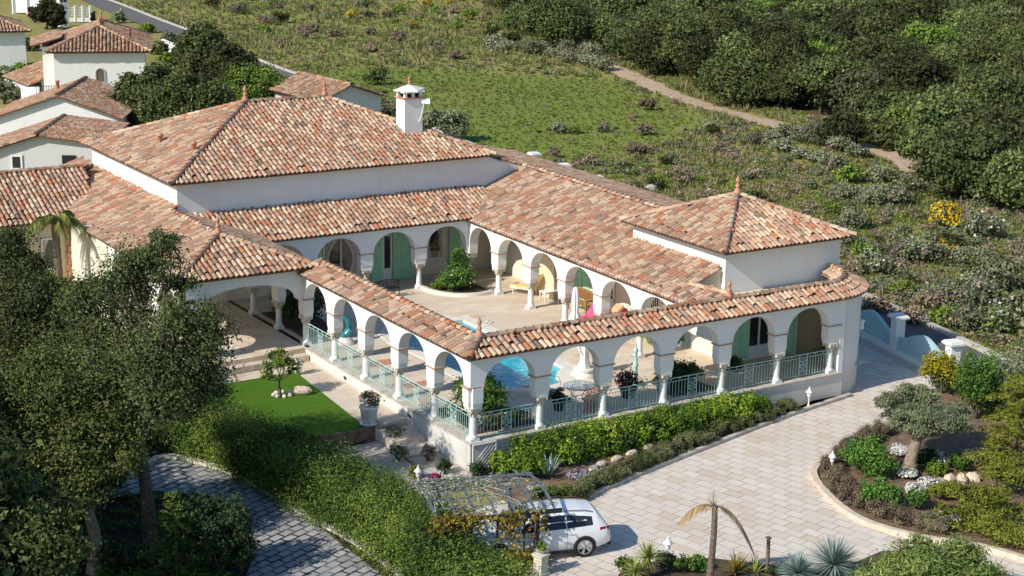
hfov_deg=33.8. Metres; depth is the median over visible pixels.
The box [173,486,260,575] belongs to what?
bush
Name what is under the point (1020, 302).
green bush
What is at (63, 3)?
white wall
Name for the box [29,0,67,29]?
garden tree
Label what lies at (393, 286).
iron bench
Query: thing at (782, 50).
wood tree
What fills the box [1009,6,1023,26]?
wood tree
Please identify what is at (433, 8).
green bush
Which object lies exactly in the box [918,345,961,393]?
golden shrub
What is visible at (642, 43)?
bush
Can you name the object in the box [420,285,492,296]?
bed kerb
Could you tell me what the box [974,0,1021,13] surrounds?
wood tree
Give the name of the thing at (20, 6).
street wall
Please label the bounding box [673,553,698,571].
shrub
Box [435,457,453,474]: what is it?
shrub
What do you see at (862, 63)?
wood tree
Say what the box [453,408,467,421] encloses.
rose
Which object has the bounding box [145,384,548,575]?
conifer hedge
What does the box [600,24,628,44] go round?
wood tree
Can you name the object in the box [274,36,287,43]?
dry bush
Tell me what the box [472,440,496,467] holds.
lattice panel
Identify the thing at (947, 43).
wood tree
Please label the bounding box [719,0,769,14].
wood tree
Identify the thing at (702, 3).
wood tree
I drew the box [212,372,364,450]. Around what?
lawn
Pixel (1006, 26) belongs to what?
wood tree
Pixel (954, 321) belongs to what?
dry bush
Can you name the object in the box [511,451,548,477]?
shrub
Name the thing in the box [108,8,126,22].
garden shrub
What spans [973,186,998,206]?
rock rose
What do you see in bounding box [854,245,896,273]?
rock rose
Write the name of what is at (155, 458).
lane kerb
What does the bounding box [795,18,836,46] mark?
wood tree
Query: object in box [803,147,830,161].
rock rose
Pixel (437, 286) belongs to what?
shrub
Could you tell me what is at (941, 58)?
wood tree
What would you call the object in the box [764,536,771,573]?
wooden post
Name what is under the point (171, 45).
plot wall
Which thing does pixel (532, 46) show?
rock rose
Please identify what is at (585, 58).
rock rose
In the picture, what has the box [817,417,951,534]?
heath hedge
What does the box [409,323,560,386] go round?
pool water
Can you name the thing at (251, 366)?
porch step
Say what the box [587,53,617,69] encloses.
rock rose
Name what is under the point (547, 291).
side table
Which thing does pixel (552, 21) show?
bush
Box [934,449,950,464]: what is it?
daisy cushion
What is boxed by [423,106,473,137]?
bush
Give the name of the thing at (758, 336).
door
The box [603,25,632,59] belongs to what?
wood tree
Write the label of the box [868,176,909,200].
rock rose
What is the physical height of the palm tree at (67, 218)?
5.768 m
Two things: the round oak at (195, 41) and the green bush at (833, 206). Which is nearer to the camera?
the green bush at (833, 206)
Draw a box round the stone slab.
[377,415,406,426]
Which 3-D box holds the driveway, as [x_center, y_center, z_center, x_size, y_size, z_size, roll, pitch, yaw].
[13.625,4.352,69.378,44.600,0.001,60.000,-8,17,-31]
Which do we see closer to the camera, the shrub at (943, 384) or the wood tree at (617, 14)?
the shrub at (943, 384)
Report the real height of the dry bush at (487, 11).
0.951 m
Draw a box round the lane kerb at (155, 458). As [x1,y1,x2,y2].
[148,454,402,575]
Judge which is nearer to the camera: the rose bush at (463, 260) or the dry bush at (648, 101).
the rose bush at (463, 260)
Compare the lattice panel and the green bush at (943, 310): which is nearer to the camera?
the lattice panel
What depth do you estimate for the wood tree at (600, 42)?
195.91 m
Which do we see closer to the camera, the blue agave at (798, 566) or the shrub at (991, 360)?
the blue agave at (798, 566)
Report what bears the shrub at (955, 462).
on the planting bed at (951, 442)
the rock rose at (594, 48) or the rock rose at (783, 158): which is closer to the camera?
the rock rose at (783, 158)
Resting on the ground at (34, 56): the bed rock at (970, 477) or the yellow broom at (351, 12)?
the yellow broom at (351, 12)
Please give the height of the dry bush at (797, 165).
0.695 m
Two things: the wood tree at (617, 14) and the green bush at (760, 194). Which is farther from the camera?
the wood tree at (617, 14)
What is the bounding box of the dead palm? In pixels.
[678,491,754,575]
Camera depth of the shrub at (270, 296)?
75.03 m
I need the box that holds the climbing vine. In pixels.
[408,469,552,566]
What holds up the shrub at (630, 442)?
on the planting bed at (559, 478)
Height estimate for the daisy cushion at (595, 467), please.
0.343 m
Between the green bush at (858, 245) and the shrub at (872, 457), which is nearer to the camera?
the shrub at (872, 457)
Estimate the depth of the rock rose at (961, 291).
82.71 m
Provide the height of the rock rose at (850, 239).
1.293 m
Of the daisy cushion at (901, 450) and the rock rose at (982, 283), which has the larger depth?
the rock rose at (982, 283)
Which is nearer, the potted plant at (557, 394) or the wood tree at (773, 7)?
the potted plant at (557, 394)
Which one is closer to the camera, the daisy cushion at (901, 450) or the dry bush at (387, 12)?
the daisy cushion at (901, 450)
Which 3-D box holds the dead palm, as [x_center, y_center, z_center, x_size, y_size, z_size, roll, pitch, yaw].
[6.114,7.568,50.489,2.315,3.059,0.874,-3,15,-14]
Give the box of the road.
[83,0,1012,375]
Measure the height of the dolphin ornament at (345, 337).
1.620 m
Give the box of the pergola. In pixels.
[412,472,561,566]
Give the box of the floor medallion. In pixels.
[201,345,240,355]
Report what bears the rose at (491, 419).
on the planting bed at (531, 421)
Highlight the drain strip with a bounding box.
[859,337,935,380]
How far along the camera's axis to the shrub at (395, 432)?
62.36 m
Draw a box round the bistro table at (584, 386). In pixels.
[563,381,594,406]
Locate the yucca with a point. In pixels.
(646, 562)
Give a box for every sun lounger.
[510,274,543,294]
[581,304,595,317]
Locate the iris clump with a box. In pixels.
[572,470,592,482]
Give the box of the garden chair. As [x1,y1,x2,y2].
[548,376,560,403]
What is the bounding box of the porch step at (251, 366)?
[200,353,308,377]
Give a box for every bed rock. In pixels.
[944,473,956,482]
[956,472,967,484]
[966,472,979,482]
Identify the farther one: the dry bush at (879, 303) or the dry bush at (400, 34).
the dry bush at (400, 34)
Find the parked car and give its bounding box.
[458,496,610,563]
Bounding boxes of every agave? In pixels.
[539,456,563,476]
[774,549,819,575]
[804,533,864,575]
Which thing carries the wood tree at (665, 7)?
on the ground at (34, 56)
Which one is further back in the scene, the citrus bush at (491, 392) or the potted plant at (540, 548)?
the citrus bush at (491, 392)
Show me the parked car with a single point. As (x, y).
(580, 527)
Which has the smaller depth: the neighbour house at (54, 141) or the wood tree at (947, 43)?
the neighbour house at (54, 141)
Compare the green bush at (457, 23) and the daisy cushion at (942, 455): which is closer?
the daisy cushion at (942, 455)
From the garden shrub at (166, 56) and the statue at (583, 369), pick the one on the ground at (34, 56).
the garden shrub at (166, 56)
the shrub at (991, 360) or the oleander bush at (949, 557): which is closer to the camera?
the oleander bush at (949, 557)
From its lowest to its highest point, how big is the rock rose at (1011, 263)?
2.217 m
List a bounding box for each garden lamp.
[414,465,421,480]
[663,536,672,566]
[806,386,812,405]
[828,451,836,465]
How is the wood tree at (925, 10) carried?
on the ground at (34, 56)
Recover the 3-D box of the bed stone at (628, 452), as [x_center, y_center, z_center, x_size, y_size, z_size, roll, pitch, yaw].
[4.410,6.042,61.737,0.316,0.268,0.632,14,20,42]
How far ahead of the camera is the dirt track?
147.80 m
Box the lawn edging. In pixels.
[314,425,374,449]
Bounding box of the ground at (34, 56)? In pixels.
[0,0,1023,575]
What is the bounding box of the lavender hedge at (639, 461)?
[568,396,800,499]
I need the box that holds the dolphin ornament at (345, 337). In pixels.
[338,315,354,345]
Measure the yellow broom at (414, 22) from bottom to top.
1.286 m
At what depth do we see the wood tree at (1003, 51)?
159.62 m
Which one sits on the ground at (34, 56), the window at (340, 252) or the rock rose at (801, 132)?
the rock rose at (801, 132)
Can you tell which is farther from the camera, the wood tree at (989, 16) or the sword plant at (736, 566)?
the wood tree at (989, 16)
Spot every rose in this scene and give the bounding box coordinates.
[228,2,247,13]
[265,15,278,23]
[353,0,365,5]
[405,21,417,28]
[431,8,443,15]
[443,400,457,414]
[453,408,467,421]
[477,412,488,431]
[481,31,506,46]
[485,43,505,52]
[485,412,496,428]
[495,412,505,427]
[496,38,515,50]
[502,409,515,424]
[512,408,524,424]
[515,38,528,50]
[518,35,547,55]
[536,39,551,48]
[541,47,558,57]
[549,120,568,132]
[550,157,564,162]
[554,37,580,52]
[555,45,578,55]
[556,50,578,63]
[573,41,605,55]
[575,42,592,56]
[577,53,595,64]
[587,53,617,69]
[595,123,610,132]
[614,159,628,167]
[663,150,674,157]
[699,120,716,128]
[737,170,752,179]
[744,131,764,144]
[763,128,781,140]
[768,135,796,151]
[773,122,799,137]
[776,152,792,162]
[787,123,816,142]
[787,145,810,158]
[799,175,819,187]
[802,119,819,129]
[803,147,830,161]
[808,129,826,145]
[815,151,848,169]
[822,132,857,150]
[826,219,852,228]
[832,180,863,198]
[836,204,872,226]
[842,224,860,245]
[844,142,871,156]
[852,187,884,206]
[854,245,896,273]
[860,240,891,252]
[863,160,898,181]
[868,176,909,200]
[876,182,914,205]
[879,240,914,259]
[896,172,924,189]
[898,235,939,260]
[911,282,956,302]
[918,229,943,242]
[921,277,962,303]
[923,237,956,262]
[928,275,959,285]
[938,300,991,328]
[943,281,986,304]
[947,245,979,264]
[949,281,984,304]
[954,207,1008,239]
[957,270,1007,301]
[963,255,1022,292]
[965,246,997,259]
[972,293,1023,331]
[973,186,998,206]
[973,246,1023,288]
[991,288,1023,332]
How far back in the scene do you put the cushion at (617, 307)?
75.21 m
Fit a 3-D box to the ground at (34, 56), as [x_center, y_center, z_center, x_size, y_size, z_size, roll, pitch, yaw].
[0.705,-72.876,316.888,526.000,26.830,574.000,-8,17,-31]
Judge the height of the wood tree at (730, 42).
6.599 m
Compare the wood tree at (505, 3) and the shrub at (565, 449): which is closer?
the shrub at (565, 449)
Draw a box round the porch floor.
[107,301,305,374]
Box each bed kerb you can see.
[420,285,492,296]
[582,393,851,498]
[811,427,1023,562]
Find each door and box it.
[383,234,391,279]
[748,317,768,359]
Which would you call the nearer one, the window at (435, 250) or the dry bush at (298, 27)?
the window at (435, 250)
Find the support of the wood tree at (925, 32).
on the ground at (34, 56)
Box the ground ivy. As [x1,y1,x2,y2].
[63,450,235,575]
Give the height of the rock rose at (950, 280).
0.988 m
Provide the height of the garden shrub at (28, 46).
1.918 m
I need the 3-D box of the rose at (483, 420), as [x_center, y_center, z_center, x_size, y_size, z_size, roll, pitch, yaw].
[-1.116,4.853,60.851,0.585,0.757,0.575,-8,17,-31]
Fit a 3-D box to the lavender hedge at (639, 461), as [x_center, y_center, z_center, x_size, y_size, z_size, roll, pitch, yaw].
[6.386,5.665,62.200,1.376,0.739,13.798,14,19,40]
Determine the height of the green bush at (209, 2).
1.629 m
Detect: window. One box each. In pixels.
[10,155,22,169]
[41,238,53,269]
[62,155,75,163]
[95,68,107,83]
[322,238,358,275]
[426,227,443,259]
[610,284,614,301]
[651,297,661,306]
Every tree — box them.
[0,216,116,443]
[0,336,162,575]
[0,421,90,575]
[23,210,92,278]
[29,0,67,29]
[33,224,257,551]
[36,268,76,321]
[102,61,242,126]
[222,57,288,101]
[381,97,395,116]
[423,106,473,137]
[487,0,503,9]
[499,0,535,8]
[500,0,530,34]
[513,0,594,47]
[578,0,594,9]
[580,4,605,18]
[583,11,631,42]
[583,12,603,44]
[589,0,648,15]
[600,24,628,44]
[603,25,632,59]
[604,11,622,19]
[618,11,667,52]
[619,2,669,22]
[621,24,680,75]
[639,1,676,12]
[640,331,689,385]
[651,0,665,4]
[652,10,715,77]
[661,0,692,5]
[661,0,694,10]
[663,6,710,20]
[675,31,721,80]
[684,0,736,9]
[692,8,712,19]
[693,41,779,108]
[699,43,763,101]
[700,0,762,36]
[707,28,756,61]
[714,1,749,12]
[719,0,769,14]
[736,19,815,56]
[739,14,802,33]
[749,3,789,25]
[756,0,781,10]
[756,31,824,69]
[759,63,807,106]
[764,0,806,14]
[768,0,786,3]
[782,0,838,23]
[782,9,810,24]
[783,7,824,24]
[785,15,810,26]
[788,48,860,114]
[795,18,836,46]
[807,36,846,57]
[808,20,830,31]
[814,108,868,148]
[818,33,901,65]
[823,0,865,11]
[823,6,857,40]
[824,0,867,40]
[826,28,847,46]
[827,64,888,113]
[832,37,866,47]
[850,5,902,41]
[851,57,879,70]
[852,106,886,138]
[854,79,921,112]
[857,0,901,15]
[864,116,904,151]
[868,49,960,94]
[872,380,978,476]
[875,50,923,61]
[877,27,931,53]
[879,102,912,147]
[884,29,904,37]
[886,42,926,57]
[889,0,909,20]
[890,79,984,161]
[892,0,957,25]
[897,48,950,71]
[898,15,962,52]
[899,80,959,106]
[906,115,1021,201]
[923,37,966,54]
[926,45,956,73]
[935,0,994,25]
[942,0,967,8]
[945,62,996,87]
[947,19,965,31]
[949,36,1007,72]
[949,100,1023,150]
[950,15,998,36]
[951,63,1023,114]
[955,28,997,44]
[959,0,987,7]
[959,11,1004,25]
[959,17,1010,25]
[963,51,1016,75]
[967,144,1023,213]
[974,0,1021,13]
[980,14,1023,43]
[984,0,1016,4]
[986,4,1023,23]
[986,34,1023,54]
[994,47,1023,86]
[995,96,1023,124]
[997,43,1007,62]
[998,134,1023,168]
[1005,26,1023,46]
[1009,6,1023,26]
[1012,0,1023,9]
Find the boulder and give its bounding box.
[291,386,311,394]
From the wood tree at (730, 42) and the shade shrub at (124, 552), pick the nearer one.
the shade shrub at (124, 552)
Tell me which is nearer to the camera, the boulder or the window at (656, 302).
the boulder
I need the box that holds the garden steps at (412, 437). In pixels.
[375,424,438,459]
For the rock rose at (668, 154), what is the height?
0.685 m
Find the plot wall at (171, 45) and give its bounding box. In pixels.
[161,39,175,51]
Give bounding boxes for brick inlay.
[370,358,598,413]
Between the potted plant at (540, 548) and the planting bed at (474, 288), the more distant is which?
the planting bed at (474, 288)
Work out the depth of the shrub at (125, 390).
63.91 m
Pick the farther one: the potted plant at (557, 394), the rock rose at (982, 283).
the rock rose at (982, 283)
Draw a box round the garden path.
[218,361,410,442]
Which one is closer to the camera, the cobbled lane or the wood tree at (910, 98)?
the cobbled lane
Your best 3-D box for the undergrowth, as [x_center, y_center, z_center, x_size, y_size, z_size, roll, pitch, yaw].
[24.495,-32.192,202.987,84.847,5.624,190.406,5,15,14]
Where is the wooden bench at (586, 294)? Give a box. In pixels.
[568,286,592,314]
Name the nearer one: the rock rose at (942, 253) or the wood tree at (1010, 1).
the rock rose at (942, 253)
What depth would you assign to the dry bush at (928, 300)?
81.58 m
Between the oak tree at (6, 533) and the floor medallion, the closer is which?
the oak tree at (6, 533)
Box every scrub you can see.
[128,0,1023,360]
[159,0,1023,342]
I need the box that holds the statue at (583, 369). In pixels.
[571,346,592,378]
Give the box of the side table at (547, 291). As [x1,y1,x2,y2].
[539,289,557,302]
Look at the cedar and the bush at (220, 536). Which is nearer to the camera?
the bush at (220, 536)
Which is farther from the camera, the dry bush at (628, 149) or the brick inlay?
the dry bush at (628, 149)
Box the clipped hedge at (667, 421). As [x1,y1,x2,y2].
[503,387,773,469]
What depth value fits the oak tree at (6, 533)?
45.02 m
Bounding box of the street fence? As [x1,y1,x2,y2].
[68,6,91,21]
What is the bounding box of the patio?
[231,266,870,436]
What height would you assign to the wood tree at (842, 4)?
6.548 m
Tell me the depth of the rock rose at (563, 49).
180.82 m
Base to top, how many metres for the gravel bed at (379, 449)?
0.820 m
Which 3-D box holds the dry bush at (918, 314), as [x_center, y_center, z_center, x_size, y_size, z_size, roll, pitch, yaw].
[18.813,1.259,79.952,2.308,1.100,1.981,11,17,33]
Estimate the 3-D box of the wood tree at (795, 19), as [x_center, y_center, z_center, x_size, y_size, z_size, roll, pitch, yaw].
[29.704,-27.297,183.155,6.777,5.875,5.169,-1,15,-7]
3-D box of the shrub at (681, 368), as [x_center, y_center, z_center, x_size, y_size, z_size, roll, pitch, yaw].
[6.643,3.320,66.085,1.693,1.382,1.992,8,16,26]
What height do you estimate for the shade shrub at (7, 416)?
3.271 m
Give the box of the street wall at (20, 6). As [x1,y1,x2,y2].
[12,0,40,14]
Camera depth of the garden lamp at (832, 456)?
60.15 m
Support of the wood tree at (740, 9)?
on the ground at (34, 56)
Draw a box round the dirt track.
[551,46,920,171]
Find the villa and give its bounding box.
[0,75,868,470]
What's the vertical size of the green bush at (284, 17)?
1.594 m
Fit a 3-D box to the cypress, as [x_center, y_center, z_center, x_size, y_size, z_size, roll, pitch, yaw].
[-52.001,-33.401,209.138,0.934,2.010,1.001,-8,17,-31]
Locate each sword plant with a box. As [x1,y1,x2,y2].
[718,550,755,574]
[739,554,771,575]
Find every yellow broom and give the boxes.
[345,9,358,17]
[405,20,419,27]
[420,0,432,5]
[926,199,964,230]
[938,238,961,256]
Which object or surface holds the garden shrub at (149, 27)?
on the ground at (34, 56)
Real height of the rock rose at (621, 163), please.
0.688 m
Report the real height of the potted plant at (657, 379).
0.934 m
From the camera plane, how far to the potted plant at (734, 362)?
67.04 m
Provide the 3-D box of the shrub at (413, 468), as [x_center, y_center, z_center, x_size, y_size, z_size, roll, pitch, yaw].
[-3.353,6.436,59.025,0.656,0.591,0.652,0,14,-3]
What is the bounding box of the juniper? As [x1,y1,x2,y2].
[922,447,1023,551]
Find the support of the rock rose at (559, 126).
on the ground at (34, 56)
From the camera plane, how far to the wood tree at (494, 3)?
220.59 m
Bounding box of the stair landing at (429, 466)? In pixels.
[408,453,471,482]
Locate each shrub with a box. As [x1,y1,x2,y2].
[0,65,14,78]
[0,77,20,103]
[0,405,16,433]
[0,475,103,575]
[10,61,25,69]
[25,36,40,50]
[26,5,34,22]
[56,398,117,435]
[82,458,131,497]
[90,362,169,412]
[92,533,154,570]
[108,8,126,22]
[137,22,156,32]
[150,40,170,54]
[154,51,175,63]
[160,30,180,41]
[268,288,290,315]
[282,287,325,324]
[383,423,406,437]
[386,443,410,460]
[407,464,425,478]
[417,442,437,460]
[430,281,444,289]
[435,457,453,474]
[485,448,522,476]
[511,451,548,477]
[546,434,582,467]
[580,439,605,454]
[602,428,634,451]
[612,553,637,574]
[638,423,656,441]
[653,550,681,569]
[669,357,706,387]
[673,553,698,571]
[686,363,705,382]
[690,553,707,572]
[765,563,786,575]
[833,432,902,479]
[855,475,907,505]
[905,486,932,509]
[917,446,939,466]
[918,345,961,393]
[923,460,949,475]
[929,362,961,393]
[945,451,971,471]
[947,333,1005,418]
[980,347,1008,405]
[989,342,1023,409]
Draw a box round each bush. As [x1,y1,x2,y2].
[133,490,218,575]
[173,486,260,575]
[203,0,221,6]
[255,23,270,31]
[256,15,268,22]
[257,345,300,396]
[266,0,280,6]
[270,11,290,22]
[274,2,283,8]
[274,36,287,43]
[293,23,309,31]
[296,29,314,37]
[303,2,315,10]
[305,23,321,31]
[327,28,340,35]
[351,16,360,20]
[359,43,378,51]
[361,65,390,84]
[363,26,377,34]
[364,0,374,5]
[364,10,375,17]
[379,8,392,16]
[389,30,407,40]
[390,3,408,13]
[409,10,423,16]
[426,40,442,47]
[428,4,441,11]
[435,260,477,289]
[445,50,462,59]
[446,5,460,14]
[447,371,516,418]
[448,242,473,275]
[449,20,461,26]
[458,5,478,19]
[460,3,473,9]
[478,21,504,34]
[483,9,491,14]
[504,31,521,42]
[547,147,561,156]
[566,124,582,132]
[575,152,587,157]
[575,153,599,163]
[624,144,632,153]
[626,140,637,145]
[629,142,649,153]
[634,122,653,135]
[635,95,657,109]
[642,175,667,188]
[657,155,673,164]
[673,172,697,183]
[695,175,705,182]
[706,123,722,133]
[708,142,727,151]
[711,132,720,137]
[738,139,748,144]
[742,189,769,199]
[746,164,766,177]
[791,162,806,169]
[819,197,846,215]
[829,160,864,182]
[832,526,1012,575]
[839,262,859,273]
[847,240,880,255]
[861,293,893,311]
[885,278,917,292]
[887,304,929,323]
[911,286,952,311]
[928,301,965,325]
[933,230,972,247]
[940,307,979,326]
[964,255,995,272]
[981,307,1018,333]
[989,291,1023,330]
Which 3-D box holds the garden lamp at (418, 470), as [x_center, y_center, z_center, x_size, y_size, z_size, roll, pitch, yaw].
[-3.241,6.481,58.202,0.300,0.790,0.285,-8,17,-31]
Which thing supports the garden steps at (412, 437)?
on the ground at (34, 56)
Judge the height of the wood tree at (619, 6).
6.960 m
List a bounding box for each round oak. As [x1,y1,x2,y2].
[167,19,235,81]
[189,41,263,84]
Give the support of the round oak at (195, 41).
on the ground at (34, 56)
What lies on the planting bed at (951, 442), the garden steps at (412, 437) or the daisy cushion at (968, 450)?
the daisy cushion at (968, 450)
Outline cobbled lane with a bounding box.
[50,458,381,575]
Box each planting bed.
[262,311,327,337]
[426,282,487,292]
[439,405,534,433]
[483,396,836,505]
[618,551,896,575]
[651,376,715,396]
[817,387,1023,554]
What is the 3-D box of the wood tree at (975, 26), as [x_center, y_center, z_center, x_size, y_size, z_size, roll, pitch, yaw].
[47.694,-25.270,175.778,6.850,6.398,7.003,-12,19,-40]
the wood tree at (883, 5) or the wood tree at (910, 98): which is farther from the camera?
the wood tree at (883, 5)
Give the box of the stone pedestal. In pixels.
[531,551,550,575]
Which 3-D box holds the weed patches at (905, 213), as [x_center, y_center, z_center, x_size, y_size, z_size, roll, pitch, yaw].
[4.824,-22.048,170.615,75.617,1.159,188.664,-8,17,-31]
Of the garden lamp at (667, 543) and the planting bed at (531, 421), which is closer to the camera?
the garden lamp at (667, 543)
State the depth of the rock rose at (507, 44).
187.10 m
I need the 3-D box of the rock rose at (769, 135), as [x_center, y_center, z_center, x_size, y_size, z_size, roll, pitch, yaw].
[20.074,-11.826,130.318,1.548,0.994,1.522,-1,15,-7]
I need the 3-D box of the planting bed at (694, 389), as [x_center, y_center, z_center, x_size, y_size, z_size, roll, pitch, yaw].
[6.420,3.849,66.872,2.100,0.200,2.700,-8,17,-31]
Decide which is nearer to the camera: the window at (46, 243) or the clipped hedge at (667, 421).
the clipped hedge at (667, 421)
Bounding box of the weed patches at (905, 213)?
[139,1,1023,358]
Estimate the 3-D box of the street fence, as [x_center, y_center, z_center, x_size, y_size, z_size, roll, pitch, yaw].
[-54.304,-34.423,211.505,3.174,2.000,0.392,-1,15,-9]
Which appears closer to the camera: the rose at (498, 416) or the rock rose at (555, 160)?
the rose at (498, 416)
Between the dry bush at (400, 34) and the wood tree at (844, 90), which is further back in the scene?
the dry bush at (400, 34)
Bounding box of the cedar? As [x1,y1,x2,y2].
[956,373,1023,479]
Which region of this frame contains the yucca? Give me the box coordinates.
[619,538,666,575]
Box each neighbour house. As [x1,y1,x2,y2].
[0,15,31,66]
[0,76,132,134]
[0,113,129,169]
[30,10,152,92]
[267,71,388,111]
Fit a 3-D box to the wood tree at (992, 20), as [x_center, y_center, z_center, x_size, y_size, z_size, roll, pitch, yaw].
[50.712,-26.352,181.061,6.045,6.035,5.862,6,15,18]
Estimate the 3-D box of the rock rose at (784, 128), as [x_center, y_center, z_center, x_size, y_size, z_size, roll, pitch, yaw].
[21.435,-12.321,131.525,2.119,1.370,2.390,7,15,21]
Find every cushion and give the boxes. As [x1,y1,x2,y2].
[527,481,547,490]
[564,468,589,479]
[588,463,601,472]
[610,303,623,312]
[889,443,908,456]
[895,467,920,477]
[904,481,926,492]
[917,475,941,488]
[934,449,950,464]
[937,510,967,524]
[962,447,988,462]
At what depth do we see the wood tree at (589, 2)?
208.96 m
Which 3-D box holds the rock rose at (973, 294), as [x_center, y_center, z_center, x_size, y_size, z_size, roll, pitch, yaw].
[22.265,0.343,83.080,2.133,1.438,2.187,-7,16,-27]
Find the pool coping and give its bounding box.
[379,315,574,392]
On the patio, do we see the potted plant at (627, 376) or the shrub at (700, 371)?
the potted plant at (627, 376)
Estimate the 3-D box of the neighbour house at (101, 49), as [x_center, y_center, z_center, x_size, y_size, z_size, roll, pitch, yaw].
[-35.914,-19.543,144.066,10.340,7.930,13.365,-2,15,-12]
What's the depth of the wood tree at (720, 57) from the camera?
151.71 m
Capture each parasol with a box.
[568,286,580,319]
[621,342,640,386]
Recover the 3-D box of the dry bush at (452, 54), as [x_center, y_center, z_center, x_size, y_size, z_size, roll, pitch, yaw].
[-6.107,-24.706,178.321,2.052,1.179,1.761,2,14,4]
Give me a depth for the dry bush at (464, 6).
235.08 m
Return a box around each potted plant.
[535,540,547,554]
[548,387,572,410]
[613,367,646,398]
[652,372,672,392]
[725,355,744,382]
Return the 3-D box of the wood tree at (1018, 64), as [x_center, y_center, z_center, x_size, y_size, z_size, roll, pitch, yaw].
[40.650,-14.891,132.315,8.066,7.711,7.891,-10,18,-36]
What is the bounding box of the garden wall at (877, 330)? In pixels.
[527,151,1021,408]
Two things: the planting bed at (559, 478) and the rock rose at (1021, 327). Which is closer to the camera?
the planting bed at (559, 478)
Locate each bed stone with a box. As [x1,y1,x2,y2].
[596,460,606,466]
[611,455,622,461]
[625,449,637,455]
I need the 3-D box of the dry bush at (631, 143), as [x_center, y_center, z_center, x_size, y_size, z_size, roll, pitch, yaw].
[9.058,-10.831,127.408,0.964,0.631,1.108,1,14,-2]
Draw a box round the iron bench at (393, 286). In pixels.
[375,279,399,294]
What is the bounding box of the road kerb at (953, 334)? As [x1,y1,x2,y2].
[109,0,1023,367]
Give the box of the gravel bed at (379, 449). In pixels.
[333,442,437,510]
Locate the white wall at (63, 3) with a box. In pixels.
[57,0,68,26]
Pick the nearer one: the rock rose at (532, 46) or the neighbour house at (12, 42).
the neighbour house at (12, 42)
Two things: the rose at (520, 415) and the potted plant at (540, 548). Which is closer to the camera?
the potted plant at (540, 548)
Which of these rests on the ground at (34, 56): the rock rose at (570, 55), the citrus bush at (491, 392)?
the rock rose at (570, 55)
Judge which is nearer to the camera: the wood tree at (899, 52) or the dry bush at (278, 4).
the wood tree at (899, 52)
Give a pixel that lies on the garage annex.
(28, 79)
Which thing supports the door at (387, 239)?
in the villa
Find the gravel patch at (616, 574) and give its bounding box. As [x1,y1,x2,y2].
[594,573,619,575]
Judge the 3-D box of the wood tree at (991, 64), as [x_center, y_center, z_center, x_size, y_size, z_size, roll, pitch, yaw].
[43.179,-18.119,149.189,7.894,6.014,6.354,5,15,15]
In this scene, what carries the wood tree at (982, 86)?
on the ground at (34, 56)
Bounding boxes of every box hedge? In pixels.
[467,460,499,481]
[530,481,578,499]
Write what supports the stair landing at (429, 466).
on the ground at (34, 56)
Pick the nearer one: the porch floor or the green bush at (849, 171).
the porch floor
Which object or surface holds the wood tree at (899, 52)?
on the ground at (34, 56)
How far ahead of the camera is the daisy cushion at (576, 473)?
59.03 m
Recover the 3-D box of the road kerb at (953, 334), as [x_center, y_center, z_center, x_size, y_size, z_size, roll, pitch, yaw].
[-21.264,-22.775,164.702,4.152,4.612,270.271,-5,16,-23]
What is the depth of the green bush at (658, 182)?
110.98 m
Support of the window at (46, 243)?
in the villa
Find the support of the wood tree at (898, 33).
on the ground at (34, 56)
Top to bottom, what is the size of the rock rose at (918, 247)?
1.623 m
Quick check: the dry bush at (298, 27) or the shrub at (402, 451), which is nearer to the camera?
the shrub at (402, 451)
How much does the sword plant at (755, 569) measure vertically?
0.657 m
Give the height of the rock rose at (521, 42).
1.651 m
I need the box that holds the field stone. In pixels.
[644,184,656,190]
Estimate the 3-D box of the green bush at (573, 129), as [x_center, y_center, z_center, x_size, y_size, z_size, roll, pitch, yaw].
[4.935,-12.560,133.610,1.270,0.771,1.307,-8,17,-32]
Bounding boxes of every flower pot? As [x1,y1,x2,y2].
[293,356,303,374]
[359,389,384,425]
[422,473,444,490]
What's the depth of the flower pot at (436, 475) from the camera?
57.92 m
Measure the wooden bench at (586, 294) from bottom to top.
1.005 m
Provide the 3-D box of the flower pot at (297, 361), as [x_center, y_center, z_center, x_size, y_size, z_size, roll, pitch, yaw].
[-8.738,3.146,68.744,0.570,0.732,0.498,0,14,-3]
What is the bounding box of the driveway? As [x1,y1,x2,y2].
[461,335,1023,575]
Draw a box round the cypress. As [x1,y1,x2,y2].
[90,11,95,20]
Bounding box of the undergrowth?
[578,32,929,182]
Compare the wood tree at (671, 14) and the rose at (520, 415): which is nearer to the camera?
the rose at (520, 415)
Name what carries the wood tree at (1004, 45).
on the ground at (34, 56)
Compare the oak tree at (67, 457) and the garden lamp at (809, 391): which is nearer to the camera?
the oak tree at (67, 457)
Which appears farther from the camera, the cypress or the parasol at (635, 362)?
the cypress
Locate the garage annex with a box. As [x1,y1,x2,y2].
[2,60,43,98]
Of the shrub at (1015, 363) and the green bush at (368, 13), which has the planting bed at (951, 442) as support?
the shrub at (1015, 363)
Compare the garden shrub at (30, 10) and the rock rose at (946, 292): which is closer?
the rock rose at (946, 292)
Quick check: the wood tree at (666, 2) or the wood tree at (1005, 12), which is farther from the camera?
the wood tree at (666, 2)
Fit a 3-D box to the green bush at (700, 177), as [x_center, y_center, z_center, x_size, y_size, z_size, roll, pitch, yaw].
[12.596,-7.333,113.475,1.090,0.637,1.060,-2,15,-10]

